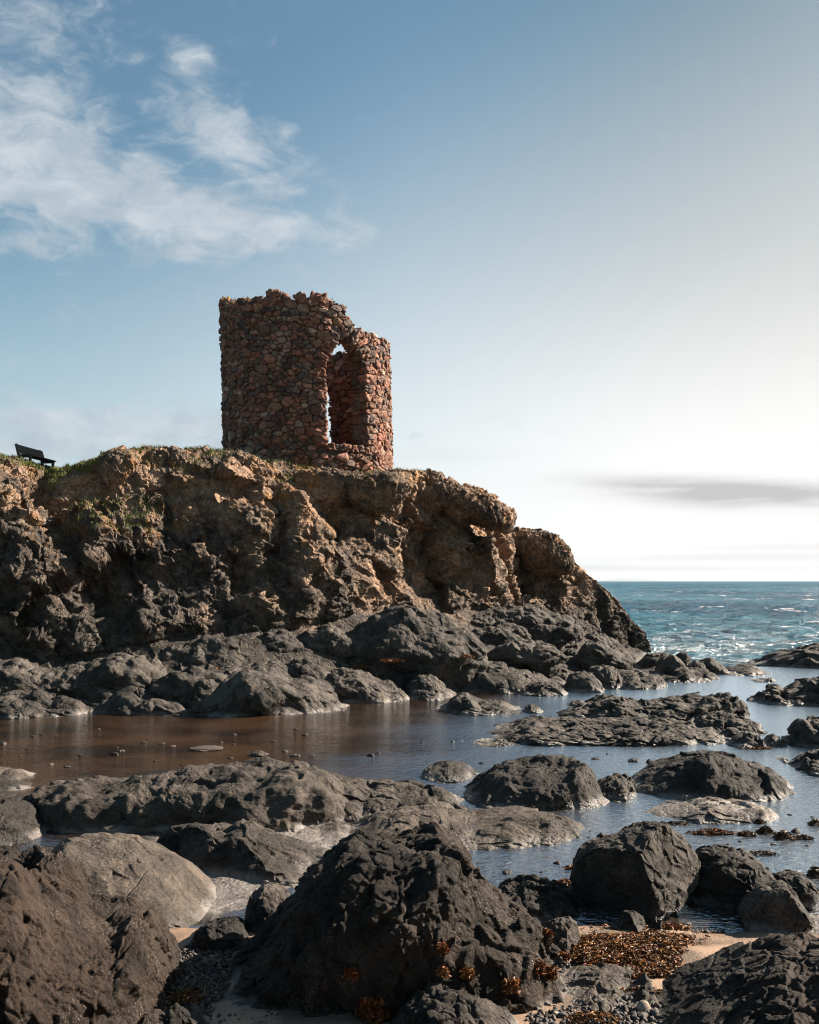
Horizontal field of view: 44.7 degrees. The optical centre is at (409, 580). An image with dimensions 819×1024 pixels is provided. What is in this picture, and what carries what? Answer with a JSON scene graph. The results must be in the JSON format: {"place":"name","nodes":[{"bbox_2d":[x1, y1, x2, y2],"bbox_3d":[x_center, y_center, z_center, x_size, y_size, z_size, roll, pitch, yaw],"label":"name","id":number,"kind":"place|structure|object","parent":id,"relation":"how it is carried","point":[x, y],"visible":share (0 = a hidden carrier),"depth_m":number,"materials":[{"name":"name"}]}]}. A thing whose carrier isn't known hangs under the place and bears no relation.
{"place":"outdoors","nodes":[
{"label":"outdoors","id":0,"kind":"place"},
{"bbox_2d":[0,445,651,712],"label":"cliff","id":1,"kind":"structure","parent":0,"point":[241,556],"depth_m":25.48,"materials":[{"name":"stone"}]},
{"bbox_2d":[15,443,55,468],"bbox_3d":[-10.054,-3.261,26.724,0.483,0.724,1.264,0,0,12],"label":"park bench","id":2,"kind":"object","parent":1,"relation":"on","point":[27,452],"visible":0.81,"depth_m":26.69,"materials":[{"name":"brown wood"}]},
{"bbox_2d":[29,667,65,685],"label":"rock ledge","id":3,"kind":"object","parent":1,"relation":"attached to","point":[38,674],"visible":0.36,"depth_m":21.69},
{"bbox_2d":[95,448,142,487],"bbox_3d":[-7.604,-2.807,26.253,1.483,1.379,1.497,0,0,0],"label":"rock hump","id":4,"kind":"object","parent":1,"relation":"on","point":[118,467],"visible":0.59,"depth_m":25.67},
{"bbox_2d":[148,446,189,467],"bbox_3d":[-6.505,-3.172,26.759,1.395,0.924,1.124,0,0,0],"label":"rock hump","id":5,"kind":"object","parent":1,"relation":"on","point":[173,455],"visible":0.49,"depth_m":26.36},
{"bbox_2d":[0,443,423,531],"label":"grass","id":6,"kind":"structure","parent":1,"relation":"on","point":[91,462],"depth_m":25.85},
{"bbox_2d":[222,449,281,479],"bbox_3d":[-4.476,-3.015,27.550,1.946,1.238,1.341,0,0,0],"label":"rock hump","id":7,"kind":"object","parent":1,"relation":"on","point":[256,465],"visible":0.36,"depth_m":27.12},
{"bbox_2d":[255,628,303,652],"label":"rock ledge","id":8,"kind":"object","parent":1,"relation":"attached to","point":[281,640],"visible":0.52,"depth_m":24.22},
{"bbox_2d":[218,289,393,473],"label":"ruined tower","id":9,"kind":"structure","parent":1,"relation":"on","point":[283,370],"depth_m":28.76,"materials":[{"name":"stone"}]},
{"bbox_2d":[283,658,330,678],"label":"rock ledge","id":10,"kind":"object","parent":1,"relation":"attached to","point":[298,668],"visible":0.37,"depth_m":23.32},
{"bbox_2d":[293,466,412,515],"bbox_3d":[-1.746,-2.518,28.049,3.711,1.416,1.513,0,0,0],"label":"rock hump","id":11,"kind":"object","parent":1,"relation":"on","point":[335,489],"visible":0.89,"depth_m":27.49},
{"bbox_2d":[400,468,516,534],"bbox_3d":[1.029,-2.506,31.439,4.740,2.122,3.327,0,0,0],"label":"rock slab","id":12,"kind":"object","parent":1,"relation":"on","point":[458,504],"visible":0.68,"depth_m":30.20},
{"bbox_2d":[482,620,533,640],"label":"rock ledge","id":13,"kind":"object","parent":1,"relation":"attached to","point":[522,632],"visible":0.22,"depth_m":29.50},
{"bbox_2d":[473,626,524,644],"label":"rock ledge","id":14,"kind":"object","parent":13,"relation":"on","point":[492,635],"visible":0.44,"depth_m":28.55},
{"bbox_2d":[478,606,580,651],"bbox_3d":[3.329,1.679,30.863,3.859,1.830,2.150,0,0,0],"label":"rock ledge","id":15,"kind":"object","parent":1,"relation":"attached to","point":[538,624],"visible":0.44,"depth_m":30.11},
{"bbox_2d":[468,612,495,627],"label":"rock ledge","id":16,"kind":"object","parent":15,"relation":"on","point":[480,619],"visible":0.41,"depth_m":29.73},
{"bbox_2d":[541,634,567,651],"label":"rock ledge","id":17,"kind":"object","parent":15,"relation":"on","point":[557,642],"visible":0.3,"depth_m":30.01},
{"bbox_2d":[563,648,578,658],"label":"rock ledge","id":18,"kind":"object","parent":15,"relation":"on","point":[570,653],"visible":0.25,"depth_m":30.27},
{"bbox_2d":[511,526,574,578],"bbox_3d":[4.643,-1.008,35.505,2.529,1.897,2.676,0,0,0],"label":"rock hump","id":19,"kind":"object","parent":1,"relation":"on","point":[541,551],"visible":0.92,"depth_m":34.55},
{"bbox_2d":[583,632,618,647],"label":"rock ledge","id":20,"kind":"object","parent":1,"relation":"attached to","point":[603,636],"visible":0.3,"depth_m":35.08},
{"bbox_2d":[611,644,636,666],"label":"rock ledge","id":21,"kind":"object","parent":1,"relation":"attached to","point":[628,655],"visible":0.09,"depth_m":32.44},
{"bbox_2d":[0,0,818,580],"label":"sky","id":22,"kind":"structure","parent":0,"point":[581,237],"materials":[{"name":"blue"}]},
{"bbox_2d":[164,924,818,1023],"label":"beach ground","id":23,"kind":"structure","parent":0,"point":[713,943],"depth_m":6.80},
{"bbox_2d":[0,766,35,790],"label":"rock slab","id":24,"kind":"object","parent":23,"relation":"on","point":[11,779],"visible":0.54,"depth_m":13.78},
{"bbox_2d":[0,792,47,845],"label":"boulder","id":25,"kind":"object","parent":23,"relation":"on","point":[21,822],"visible":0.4,"depth_m":10.86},
{"bbox_2d":[0,690,62,718],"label":"rock ledge","id":26,"kind":"object","parent":23,"relation":"on","point":[12,706],"visible":0.16,"depth_m":20.51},
{"bbox_2d":[81,652,166,689],"bbox_3d":[-6.510,2.252,22.418,2.298,1.275,1.874,0,0,0],"label":"rock ledge","id":27,"kind":"object","parent":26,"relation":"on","point":[118,670],"visible":0.56,"depth_m":21.74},
{"bbox_2d":[18,689,93,715],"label":"rock ledge","id":28,"kind":"object","parent":23,"relation":"on","point":[60,705],"visible":0.34,"depth_m":20.90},
{"bbox_2d":[4,661,147,700],"bbox_3d":[-7.694,2.724,22.870,5.088,1.811,3.268,0,0,0],"label":"rock ledge","id":29,"kind":"object","parent":23,"relation":"on","point":[70,681],"visible":0.22,"depth_m":21.47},
{"bbox_2d":[0,653,38,694],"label":"rock ledge","id":30,"kind":"object","parent":29,"relation":"on","point":[15,673],"visible":0.45,"depth_m":21.53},
{"bbox_2d":[75,697,97,705],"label":"rock ledge","id":31,"kind":"object","parent":23,"relation":"on","point":[85,701],"visible":0.03,"depth_m":21.32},
{"bbox_2d":[89,699,109,710],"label":"rock ledge","id":32,"kind":"object","parent":31,"relation":"on","point":[99,705],"visible":0.19,"depth_m":21.25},
{"bbox_2d":[0,844,183,1023],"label":"boulder","id":33,"kind":"object","parent":23,"relation":"on","point":[78,945],"visible":0.96,"depth_m":6.15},
{"bbox_2d":[52,832,216,927],"bbox_3d":[-2.401,2.813,8.640,1.621,1.242,1.972,0,0,0],"label":"boulder","id":34,"kind":"object","parent":23,"relation":"on","point":[175,889],"visible":0.41,"depth_m":8.34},
{"bbox_2d":[98,690,187,715],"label":"rock ledge","id":35,"kind":"object","parent":23,"relation":"on","point":[145,707],"visible":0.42,"depth_m":20.86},
{"bbox_2d":[44,836,262,924],"bbox_3d":[-2.097,3.086,9.485,3.298,1.227,3.222,0,0,0],"label":"rock slab","id":36,"kind":"object","parent":23,"relation":"on","point":[233,893],"visible":0.09,"depth_m":8.85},
{"bbox_2d":[141,1009,165,1023],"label":"boulder","id":37,"kind":"object","parent":23,"relation":"on","point":[156,1016],"visible":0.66,"depth_m":6.04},
{"bbox_2d":[148,665,226,708],"bbox_3d":[-4.755,2.506,22.093,2.364,1.285,1.834,0,0,0],"label":"rock ledge","id":38,"kind":"object","parent":23,"relation":"on","point":[192,685],"visible":0.42,"depth_m":21.40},
{"bbox_2d":[27,757,348,832],"bbox_3d":[-2.595,3.082,12.014,4.045,1.698,2.178,0,0,0],"label":"rock slab","id":39,"kind":"object","parent":23,"relation":"on","point":[261,791],"visible":0.5,"depth_m":11.24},
{"bbox_2d":[165,999,210,1023],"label":"rock","id":40,"kind":"object","parent":23,"relation":"on","point":[183,1012],"visible":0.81,"depth_m":6.12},
{"bbox_2d":[162,634,244,667],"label":"rock ledge","id":41,"kind":"object","parent":23,"relation":"on","point":[214,650],"visible":0.37,"depth_m":23.02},
{"bbox_2d":[192,916,249,953],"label":"boulder","id":42,"kind":"object","parent":23,"relation":"on","point":[222,934],"visible":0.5,"depth_m":7.51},
{"bbox_2d":[105,665,349,717],"bbox_3d":[-4.029,3.059,21.982,5.390,2.446,3.335,0,0,0],"label":"rock ledge","id":43,"kind":"object","parent":23,"relation":"on","point":[258,690],"visible":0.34,"depth_m":20.92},
{"bbox_2d":[251,660,290,675],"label":"rock ledge","id":44,"kind":"object","parent":43,"relation":"on","point":[265,664],"visible":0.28,"depth_m":23.13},
{"bbox_2d":[219,665,250,675],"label":"rock ledge","id":45,"kind":"object","parent":23,"relation":"on","point":[227,669],"visible":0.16,"depth_m":22.31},
{"bbox_2d":[156,819,330,887],"bbox_3d":[-1.620,2.926,9.890,2.114,0.980,1.918,0,0,0],"label":"rock slab","id":46,"kind":"object","parent":23,"relation":"on","point":[248,851],"visible":0.51,"depth_m":9.68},
{"bbox_2d":[244,882,289,933],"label":"boulder","id":47,"kind":"object","parent":23,"relation":"on","point":[264,901],"visible":0.34,"depth_m":7.91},
{"bbox_2d":[278,821,350,845],"bbox_3d":[-1.236,3.025,11.278,1.747,0.603,1.937,0,0,0],"label":"rock slab","id":48,"kind":"object","parent":23,"relation":"on","point":[332,833],"visible":0.14,"depth_m":10.95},
{"bbox_2d":[320,667,380,700],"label":"rock ledge","id":49,"kind":"object","parent":23,"relation":"on","point":[341,684],"visible":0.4,"depth_m":23.16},
{"bbox_2d":[275,763,467,821],"bbox_3d":[-0.530,2.956,12.570,3.160,1.450,2.241,0,0,0],"label":"rock slab","id":50,"kind":"object","parent":23,"relation":"on","point":[366,797],"visible":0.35,"depth_m":12.29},
{"bbox_2d":[340,669,409,702],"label":"rock ledge","id":51,"kind":"object","parent":23,"relation":"on","point":[386,691],"visible":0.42,"depth_m":23.23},
{"bbox_2d":[219,822,572,1018],"bbox_3d":[-0.123,2.698,7.102,2.604,1.817,1.858,0,0,0],"label":"boulder","id":52,"kind":"object","parent":23,"relation":"on","point":[384,911],"visible":0.9,"depth_m":6.50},
{"bbox_2d":[343,967,359,982],"bbox_3d":[-0.364,2.481,6.260,0.127,0.110,0.087,0,0,0],"label":"seaweed clump","id":53,"kind":"object","parent":52,"relation":"attached to","point":[352,974],"visible":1,"depth_m":6.25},
{"bbox_2d":[354,994,391,1023],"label":"seaweed clump","id":54,"kind":"object","parent":52,"relation":"attached to","point":[372,1016],"visible":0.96,"depth_m":6.21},
{"bbox_2d":[435,964,449,977],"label":"seaweed clump","id":55,"kind":"object","parent":52,"relation":"on","point":[442,971],"visible":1,"depth_m":6.25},
{"bbox_2d":[435,940,450,954],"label":"seaweed clump","id":56,"kind":"object","parent":52,"relation":"attached to","point":[441,948],"visible":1,"depth_m":6.29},
{"bbox_2d":[458,966,475,980],"bbox_3d":[0.363,2.491,6.307,0.125,0.096,0.083,0,0,0],"label":"seaweed clump","id":57,"kind":"object","parent":52,"relation":"attached to","point":[468,972],"visible":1,"depth_m":6.29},
{"bbox_2d":[500,975,521,994],"bbox_3d":[0.645,2.583,6.362,0.153,0.126,0.104,0,0,0],"label":"seaweed clump","id":58,"kind":"object","parent":52,"relation":"attached to","point":[511,985],"visible":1,"depth_m":6.35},
{"bbox_2d":[533,958,548,977],"bbox_3d":[0.846,2.534,6.519,0.131,0.123,0.107,0,0,23],"label":"seaweed clump","id":59,"kind":"object","parent":52,"relation":"attached to","point":[539,966],"visible":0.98,"depth_m":6.50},
{"bbox_2d":[543,965,558,980],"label":"seaweed clump","id":60,"kind":"object","parent":52,"relation":"on","point":[553,971],"visible":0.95,"depth_m":6.57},
{"bbox_2d":[0,667,818,932],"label":"tide pool","id":61,"kind":"structure","parent":23,"relation":"on","point":[351,737],"depth_m":16.25,"materials":[{"name":"liquid"}]},
{"bbox_2d":[189,745,222,751],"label":"stone","id":62,"kind":"object","parent":61,"relation":"on","point":[204,748],"visible":1,"depth_m":16.45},
{"bbox_2d":[685,827,734,835],"bbox_3d":[3.349,2.773,11.005,0.620,0.097,0.200,0,0,0],"label":"seaweed clump","id":63,"kind":"object","parent":61,"relation":"on","point":[712,831],"visible":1,"depth_m":10.99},
{"bbox_2d":[755,823,776,834],"bbox_3d":[3.956,2.752,11.051,0.282,0.120,0.197,0,0,32],"label":"seaweed clump","id":64,"kind":"object","parent":61,"relation":"on","point":[765,829],"visible":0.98,"depth_m":11.02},
{"bbox_2d":[771,830,799,839],"bbox_3d":[4.073,2.753,10.821,0.294,0.111,0.227,0,0,0],"label":"seaweed clump","id":65,"kind":"object","parent":61,"relation":"on","point":[787,835],"visible":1,"depth_m":10.78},
{"bbox_2d":[805,865,818,877],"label":"seaweed clump","id":66,"kind":"object","parent":61,"relation":"on","point":[813,872],"visible":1,"depth_m":9.40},
{"bbox_2d":[349,605,488,690],"bbox_3d":[-0.148,2.035,25.914,4.481,2.820,2.950,0,0,0],"label":"rock ledge","id":67,"kind":"object","parent":23,"relation":"on","point":[436,644],"visible":0.63,"depth_m":24.83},
{"bbox_2d":[296,624,358,657],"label":"rock ledge","id":68,"kind":"object","parent":67,"relation":"on","point":[332,640],"visible":0.57,"depth_m":24.68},
{"bbox_2d":[362,665,382,676],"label":"rock ledge","id":69,"kind":"object","parent":67,"relation":"on","point":[375,671],"visible":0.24,"depth_m":24.59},
{"bbox_2d":[403,672,455,698],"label":"rock ledge","id":70,"kind":"object","parent":23,"relation":"on","point":[419,685],"visible":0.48,"depth_m":24.02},
{"bbox_2d":[420,693,443,700],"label":"rock ledge","id":71,"kind":"object","parent":23,"relation":"on","point":[434,697],"visible":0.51,"depth_m":23.37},
{"bbox_2d":[165,923,709,1023],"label":"seaweed bed","id":72,"kind":"object","parent":23,"relation":"on","point":[594,948],"visible":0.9,"depth_m":7.27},
{"bbox_2d":[163,928,724,1023],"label":"gravel","id":73,"kind":"structure","parent":23,"relation":"on","point":[643,1012],"depth_m":6.59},
{"bbox_2d":[420,760,478,782],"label":"boulder","id":74,"kind":"object","parent":23,"relation":"on","point":[447,771],"visible":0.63,"depth_m":14.13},
{"bbox_2d":[389,981,517,1023],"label":"boulder","id":75,"kind":"object","parent":23,"relation":"on","point":[434,1003],"visible":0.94,"depth_m":6.03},
{"bbox_2d":[348,804,584,850],"bbox_3d":[0.265,3.115,11.148,3.480,1.116,1.814,0,0,0],"label":"rock slab","id":76,"kind":"object","parent":23,"relation":"on","point":[509,827],"visible":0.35,"depth_m":10.88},
{"bbox_2d":[435,692,522,715],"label":"rock outcrop","id":77,"kind":"object","parent":23,"relation":"on","point":[464,703],"visible":0.59,"depth_m":21.12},
{"bbox_2d":[473,738,517,747],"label":"rock outcrop","id":78,"kind":"object","parent":23,"relation":"on","point":[490,742],"visible":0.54,"depth_m":17.07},
{"bbox_2d":[486,660,508,675],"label":"rock ledge","id":79,"kind":"object","parent":23,"relation":"on","point":[501,666],"visible":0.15,"depth_m":25.85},
{"bbox_2d":[460,666,565,693],"bbox_3d":[2.529,3.089,26.653,4.041,1.849,3.973,0,0,0],"label":"rock ledge","id":80,"kind":"object","parent":23,"relation":"on","point":[514,680],"visible":0.31,"depth_m":25.10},
{"bbox_2d":[522,704,543,713],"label":"rock outcrop","id":81,"kind":"object","parent":23,"relation":"on","point":[532,709],"visible":0.54,"depth_m":21.14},
{"bbox_2d":[461,754,610,810],"bbox_3d":[1.642,2.896,13.211,2.137,1.164,2.261,0,0,0],"label":"boulder","id":82,"kind":"object","parent":23,"relation":"on","point":[540,782],"visible":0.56,"depth_m":12.48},
{"bbox_2d":[517,681,567,695],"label":"rock ledge","id":83,"kind":"object","parent":23,"relation":"on","point":[543,688],"visible":0.37,"depth_m":24.40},
{"bbox_2d":[498,874,587,923],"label":"boulder","id":84,"kind":"object","parent":23,"relation":"on","point":[544,900],"visible":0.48,"depth_m":8.39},
{"bbox_2d":[544,916,579,952],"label":"boulder","id":85,"kind":"object","parent":23,"relation":"on","point":[565,930],"visible":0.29,"depth_m":7.42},
{"bbox_2d":[564,670,604,692],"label":"rock ledge","id":86,"kind":"object","parent":23,"relation":"on","point":[583,681],"visible":0.54,"depth_m":25.19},
{"bbox_2d":[571,637,634,671],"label":"rock ledge","id":87,"kind":"object","parent":23,"relation":"on","point":[597,651],"visible":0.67,"depth_m":28.95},
{"bbox_2d":[588,664,622,688],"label":"rock ledge","id":88,"kind":"object","parent":23,"relation":"on","point":[608,677],"visible":0.35,"depth_m":25.99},
{"bbox_2d":[487,715,730,746],"bbox_3d":[3.466,3.297,18.276,4.757,1.477,3.064,0,0,0],"label":"rock outcrop","id":89,"kind":"object","parent":23,"relation":"on","point":[540,730],"visible":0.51,"depth_m":17.51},
{"bbox_2d":[559,962,658,1011],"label":"rock","id":90,"kind":"object","parent":23,"relation":"on","point":[598,986],"visible":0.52,"depth_m":6.65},
{"bbox_2d":[597,773,636,801],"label":"boulder","id":91,"kind":"object","parent":23,"relation":"on","point":[617,788],"visible":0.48,"depth_m":12.82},
{"bbox_2d":[617,910,645,931],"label":"rock","id":92,"kind":"object","parent":23,"relation":"on","point":[632,920],"visible":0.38,"depth_m":7.89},
{"bbox_2d":[568,821,700,921],"bbox_3d":[1.969,2.547,8.766,1.066,0.921,0.998,0,0,39],"label":"boulder","id":93,"kind":"object","parent":23,"relation":"on","point":[649,871],"visible":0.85,"depth_m":8.41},
{"bbox_2d":[618,668,667,689],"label":"rock ledge","id":94,"kind":"object","parent":23,"relation":"on","point":[634,679],"visible":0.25,"depth_m":26.11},
{"bbox_2d":[633,652,672,669],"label":"rock ledge","id":95,"kind":"object","parent":23,"relation":"on","point":[647,660],"visible":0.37,"depth_m":31.44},
{"bbox_2d":[557,692,749,721],"bbox_3d":[4.922,3.115,20.973,4.290,1.591,2.815,0,0,0],"label":"rock outcrop","id":96,"kind":"object","parent":23,"relation":"on","point":[687,707],"visible":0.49,"depth_m":20.33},
{"bbox_2d":[654,654,684,673],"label":"rock","id":97,"kind":"object","parent":23,"relation":"on","point":[670,663],"visible":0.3,"depth_m":28.69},
{"bbox_2d":[649,921,690,930],"bbox_3d":[2.074,2.738,7.907,0.387,0.074,0.162,0,0,0],"label":"seaweed clump","id":98,"kind":"object","parent":23,"relation":"on","point":[671,926],"visible":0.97,"depth_m":7.88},
{"bbox_2d":[641,666,719,682],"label":"rock ledge","id":99,"kind":"object","parent":23,"relation":"on","point":[690,674],"visible":0.29,"depth_m":28.08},
{"bbox_2d":[644,796,777,824],"bbox_3d":[3.445,3.035,12.168,2.030,0.699,1.459,0,0,0],"label":"rock slab","id":100,"kind":"object","parent":23,"relation":"on","point":[710,810],"visible":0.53,"depth_m":11.87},
{"bbox_2d":[699,657,728,674],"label":"rock ledge","id":101,"kind":"object","parent":23,"relation":"on","point":[712,665],"visible":0.3,"depth_m":30.03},
{"bbox_2d":[632,750,796,801],"bbox_3d":[4.009,2.935,13.727,2.636,1.238,2.382,0,0,0],"label":"boulder","id":102,"kind":"object","parent":23,"relation":"on","point":[683,776],"visible":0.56,"depth_m":12.99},
{"bbox_2d":[686,711,767,736],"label":"rock outcrop","id":103,"kind":"object","parent":23,"relation":"on","point":[728,724],"visible":0.4,"depth_m":18.33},
{"bbox_2d":[687,844,775,909],"bbox_3d":[2.809,2.704,8.818,0.853,0.690,0.980,0,0,0],"label":"boulder","id":104,"kind":"object","parent":23,"relation":"on","point":[730,876],"visible":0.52,"depth_m":8.53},
{"bbox_2d":[645,932,818,1023],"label":"rock","id":105,"kind":"object","parent":23,"relation":"on","point":[771,979],"visible":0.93,"depth_m":6.09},
{"bbox_2d":[721,666,770,675],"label":"rock ledge","id":106,"kind":"object","parent":23,"relation":"on","point":[741,671],"visible":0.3,"depth_m":29.94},
{"bbox_2d":[726,732,766,748],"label":"rock outcrop","id":107,"kind":"object","parent":23,"relation":"on","point":[744,740],"visible":0.6,"depth_m":16.75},
{"bbox_2d":[763,733,787,747],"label":"rock outcrop","id":108,"kind":"object","parent":23,"relation":"on","point":[773,740],"visible":0.47,"depth_m":16.89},
{"bbox_2d":[738,880,814,933],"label":"boulder","id":109,"kind":"object","parent":23,"relation":"on","point":[774,906],"visible":0.77,"depth_m":7.90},
{"bbox_2d":[745,676,818,706],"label":"rock outcrop","id":110,"kind":"object","parent":23,"relation":"on","point":[801,692],"visible":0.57,"depth_m":22.79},
{"bbox_2d":[747,643,818,668],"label":"rock outcrop","id":111,"kind":"object","parent":23,"relation":"on","point":[802,656],"visible":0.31,"depth_m":32.72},
{"bbox_2d":[772,869,818,909],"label":"boulder","id":112,"kind":"object","parent":23,"relation":"on","point":[805,889],"visible":0.62,"depth_m":8.51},
{"bbox_2d":[781,715,818,748],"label":"rock outcrop","id":113,"kind":"object","parent":23,"relation":"on","point":[803,733],"visible":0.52,"depth_m":16.93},
{"bbox_2d":[788,749,818,776],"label":"rock outcrop","id":114,"kind":"object","parent":23,"relation":"on","point":[807,762],"visible":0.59,"depth_m":14.77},
{"bbox_2d":[809,914,818,934],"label":"rock","id":115,"kind":"object","parent":23,"relation":"on","point":[815,930],"visible":0.12,"depth_m":8.02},
{"bbox_2d":[487,640,568,677],"bbox_3d":[3.166,2.206,27.344,2.412,1.170,1.837,0,0,0],"label":"rock ledge","id":116,"kind":"object","parent":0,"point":[548,660],"visible":0.73,"depth_m":26.68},
{"bbox_2d":[597,578,666,580],"bbox_3d":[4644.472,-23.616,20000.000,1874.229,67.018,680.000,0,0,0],"label":"island","id":117,"kind":"structure","parent":0,"point":[623,579],"depth_m":19820.73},
{"bbox_2d":[687,660,705,669],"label":"rock ledge","id":118,"kind":"object","parent":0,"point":[700,665],"visible":0.25,"depth_m":29.95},
{"bbox_2d":[597,581,818,665],"bbox_3d":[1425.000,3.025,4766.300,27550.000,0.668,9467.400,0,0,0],"label":"sea","id":119,"kind":"structure","parent":0,"point":[729,623],"depth_m":86.53,"materials":[{"name":"liquid"}]},
{"bbox_2d":[676,652,690,666],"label":"rock ledge","id":120,"kind":"object","parent":119,"relation":"in","point":[684,657],"visible":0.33,"depth_m":33.30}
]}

